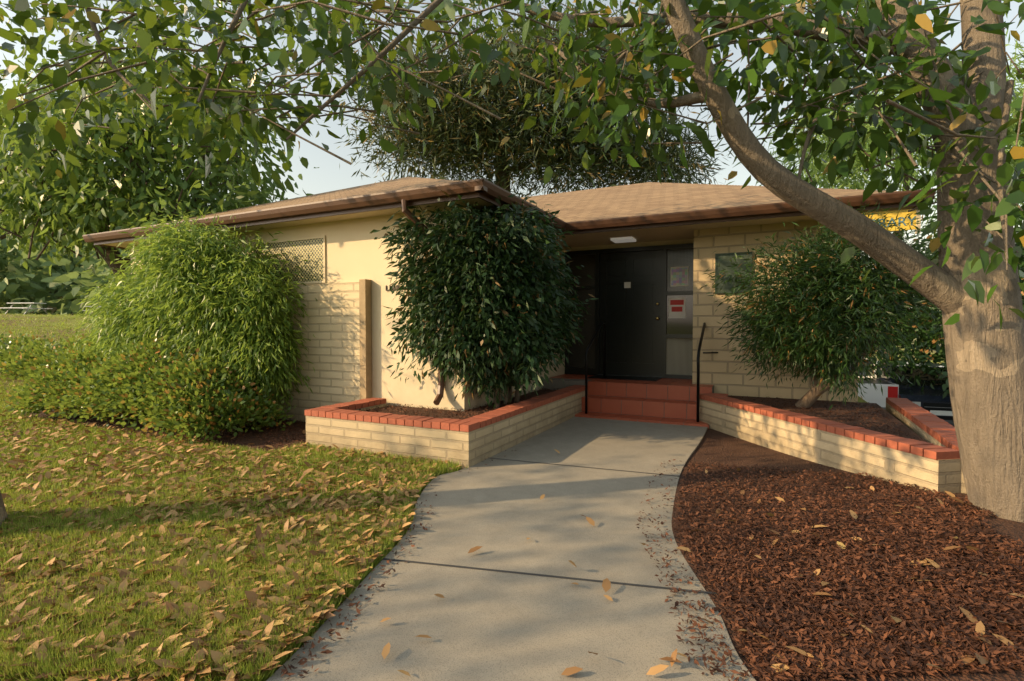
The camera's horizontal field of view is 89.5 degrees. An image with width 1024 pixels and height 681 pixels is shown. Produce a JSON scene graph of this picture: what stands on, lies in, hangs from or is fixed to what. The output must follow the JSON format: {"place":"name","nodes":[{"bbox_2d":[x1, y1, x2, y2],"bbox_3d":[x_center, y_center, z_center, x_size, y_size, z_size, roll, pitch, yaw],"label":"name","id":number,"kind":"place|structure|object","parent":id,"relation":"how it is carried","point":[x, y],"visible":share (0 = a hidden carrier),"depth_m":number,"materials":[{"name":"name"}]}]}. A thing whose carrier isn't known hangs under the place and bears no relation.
{"place":"outdoors","nodes":[
{"label":"outdoors","id":0,"kind":"place"},
{"bbox_2d":[0,313,943,680],"bbox_3d":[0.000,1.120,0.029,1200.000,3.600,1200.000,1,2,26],"label":"lawn","id":1,"kind":"structure","parent":0,"point":[70,321],"depth_m":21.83,"materials":[{"name":"green plant"}]},
{"bbox_2d":[0,491,7,525],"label":"rock","id":2,"kind":"object","parent":1,"relation":"on","point":[3,514],"visible":0.4,"depth_m":3.32,"materials":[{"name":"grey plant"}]},
{"bbox_2d":[4,303,52,314],"bbox_3d":[-29.075,-1.865,30.972,1.800,0.773,1.534,0,2,6],"label":"picnic table","id":3,"kind":"object","parent":1,"relation":"on","point":[22,307],"visible":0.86,"depth_m":30.84,"materials":[{"name":"grey"}]},
{"bbox_2d":[0,325,99,382],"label":"hedge","id":4,"kind":"object","parent":1,"relation":"on","point":[24,353],"visible":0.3,"depth_m":11.20,"materials":[{"name":"green plant"}]},
{"bbox_2d":[22,290,80,314],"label":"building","id":5,"kind":"structure","parent":1,"relation":"on","point":[52,310],"depth_m":54.03,"materials":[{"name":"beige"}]},
{"bbox_2d":[0,187,129,314],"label":"trees","id":6,"kind":"object","parent":1,"relation":"on","point":[34,282],"visible":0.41,"depth_m":42.47,"materials":[{"name":"green plant"}]},
{"bbox_2d":[0,330,295,444],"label":"hedge","id":7,"kind":"object","parent":1,"relation":"on","point":[77,382],"visible":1,"depth_m":6.32,"materials":[{"name":"green plant"}]},
{"bbox_2d":[0,0,318,284],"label":"tree","id":8,"kind":"object","parent":1,"relation":"on","point":[93,179],"depth_m":9.63,"materials":[{"name":"green plant"}]},
{"bbox_2d":[14,409,305,450],"bbox_3d":[-4.825,1.125,7.243,6.050,0.001,1.710,1,2,26],"label":"mulch strip","id":9,"kind":"object","parent":1,"relation":"on","point":[242,441],"depth_m":6.38,"materials":[{"name":"brown soil"}]},
{"bbox_2d":[48,367,233,435],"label":"hedge stems","id":10,"kind":"object","parent":9,"relation":"on","point":[72,417],"visible":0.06,"depth_m":6.85,"materials":[{"name":"brown plant"}]},
{"bbox_2d":[103,290,253,424],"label":"bush branches","id":11,"kind":"object","parent":9,"relation":"on","point":[214,315],"visible":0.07,"depth_m":6.69,"materials":[{"name":"green plant"}]},
{"bbox_2d":[4,387,1023,680],"bbox_3d":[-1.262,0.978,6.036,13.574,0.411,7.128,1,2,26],"label":"bark chips","id":12,"kind":"object","parent":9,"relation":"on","point":[862,649],"visible":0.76,"depth_m":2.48,"materials":[{"name":"brown wood"}]},
{"bbox_2d":[699,198,1023,409],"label":"shrub","id":13,"kind":"object","parent":12,"relation":"on","point":[814,304],"depth_m":5.78,"materials":[{"name":"green plant"}]},
{"bbox_2d":[60,205,316,425],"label":"bamboo leaves","id":14,"kind":"object","parent":1,"relation":"on","point":[177,275],"visible":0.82,"depth_m":6.81,"materials":[{"name":"green plant"}]},
{"bbox_2d":[130,207,857,421],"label":"building walls","id":15,"kind":"structure","parent":1,"relation":"on","point":[351,357],"depth_m":6.95,"materials":[{"name":"paint"}]},
{"bbox_2d":[385,285,412,290],"bbox_3d":[-1.405,-0.665,6.495,0.446,0.069,0.024,1,2,26],"label":"sign lettering","id":16,"kind":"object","parent":15,"relation":"attached to","point":[393,287],"depth_m":6.55,"materials":[{"name":"brown metal"}]},
{"bbox_2d":[82,178,935,404],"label":"roof trim","id":17,"kind":"structure","parent":15,"relation":"on","point":[482,192],"depth_m":6.75,"materials":[{"name":"brown wood"}]},
{"bbox_2d":[155,177,898,224],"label":"roof shingles","id":18,"kind":"object","parent":15,"relation":"on","point":[646,198],"visible":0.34,"depth_m":8.48,"materials":[{"name":"brown"}]},
{"bbox_2d":[252,207,920,293],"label":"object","id":19,"kind":"object","parent":15,"relation":"attached to","point":[312,251],"visible":0.61,"depth_m":7.25,"materials":[{"name":"brown metal"}]},
{"bbox_2d":[872,216,915,226],"bbox_3d":[4.462,-1.403,6.150,0.565,0.103,0.008,1,2,26],"label":"sign text","id":20,"kind":"object","parent":19,"relation":"attached to","point":[903,218],"visible":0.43,"depth_m":6.09,"materials":[{"name":"blue"}]},
{"bbox_2d":[565,243,693,378],"bbox_3d":[1.970,-0.479,8.764,2.250,2.181,0.160,1,2,26],"label":"entrance door","id":21,"kind":"structure","parent":15,"relation":"attached to","point":[630,287],"depth_m":8.71,"materials":[{"name":"black paint"}]},
{"bbox_2d":[266,417,755,680],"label":"concrete path","id":22,"kind":"structure","parent":1,"relation":"on","point":[514,604],"depth_m":2.62,"materials":[{"name":"concrete"}]},
{"bbox_2d":[0,325,1023,680],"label":"fallen leaves","id":23,"kind":"object","parent":1,"relation":"on","point":[204,585],"visible":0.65,"depth_m":2.86,"materials":[{"name":"brown plant"}]},
{"bbox_2d":[0,0,1023,522],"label":"tree","id":24,"kind":"object","parent":1,"relation":"on","point":[846,136],"depth_m":3.27,"materials":[{"name":"green plant"}]},
{"bbox_2d":[542,374,713,428],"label":"entry steps","id":25,"kind":"structure","parent":1,"relation":"on","point":[652,399],"depth_m":7.50,"materials":[{"name":"brick"}]},
{"bbox_2d":[585,322,717,421],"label":"handrails","id":26,"kind":"object","parent":25,"relation":"on","point":[604,363],"visible":0.84,"depth_m":7.50,"materials":[{"name":"black metal"}]},
{"bbox_2d":[304,385,966,493],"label":"planters","id":27,"kind":"object","parent":1,"relation":"on","point":[928,456],"visible":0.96,"depth_m":5.18,"materials":[{"name":"brick"}]},
{"bbox_2d":[369,183,599,408],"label":"shrub leaves","id":28,"kind":"object","parent":27,"relation":"on","point":[521,327],"visible":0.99,"depth_m":5.79,"materials":[{"name":"green plant"}]},
{"bbox_2d":[489,266,520,408],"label":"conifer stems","id":29,"kind":"object","parent":27,"relation":"on","point":[507,397],"visible":0.02,"depth_m":6.72,"materials":[{"name":"brown plant"}]},
{"bbox_2d":[886,177,910,353],"bbox_3d":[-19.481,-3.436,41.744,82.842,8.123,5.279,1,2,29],"label":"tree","id":30,"kind":"object","parent":1,"relation":"on","point":[907,188],"visible":0.02,"depth_m":21.91,"materials":[{"name":"brown plant"}]},
{"bbox_2d":[726,12,1023,261],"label":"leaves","id":31,"kind":"object","parent":30,"relation":"attached to","point":[815,173],"visible":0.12,"depth_m":21.02,"materials":[{"name":"green plant"}]},
{"bbox_2d":[859,203,1023,397],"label":"hedge","id":32,"kind":"object","parent":1,"relation":"on","point":[936,343],"visible":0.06,"depth_m":14.96,"materials":[{"name":"green plant"}]},
{"bbox_2d":[0,0,1023,325],"label":"sky","id":33,"kind":"structure","parent":0,"point":[328,177],"materials":[{"name":"white"}]},
{"bbox_2d":[318,0,734,196],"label":"tree","id":34,"kind":"object","parent":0,"point":[447,136],"depth_m":20.15,"materials":[{"name":"green plant"}]},
{"label":"car park","id":35,"kind":"object","parent":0,"visible":0},
{"bbox_2d":[858,358,898,409],"bbox_3d":[11.410,1.507,17.890,2.170,1.854,5.690,1,2,24],"label":"white pickup","id":36,"kind":"object","parent":35,"relation":"on","point":[873,395],"visible":0.15,"depth_m":15.17,"materials":[{"name":"white metal"}]},
{"bbox_2d":[876,362,953,422],"bbox_3d":[12.790,1.620,16.660,2.100,1.694,4.790,1,2,20],"label":"dark suv","id":37,"kind":"object","parent":35,"relation":"on","point":[932,401],"visible":0.23,"depth_m":15.23,"materials":[{"name":"black metal"}]}
]}

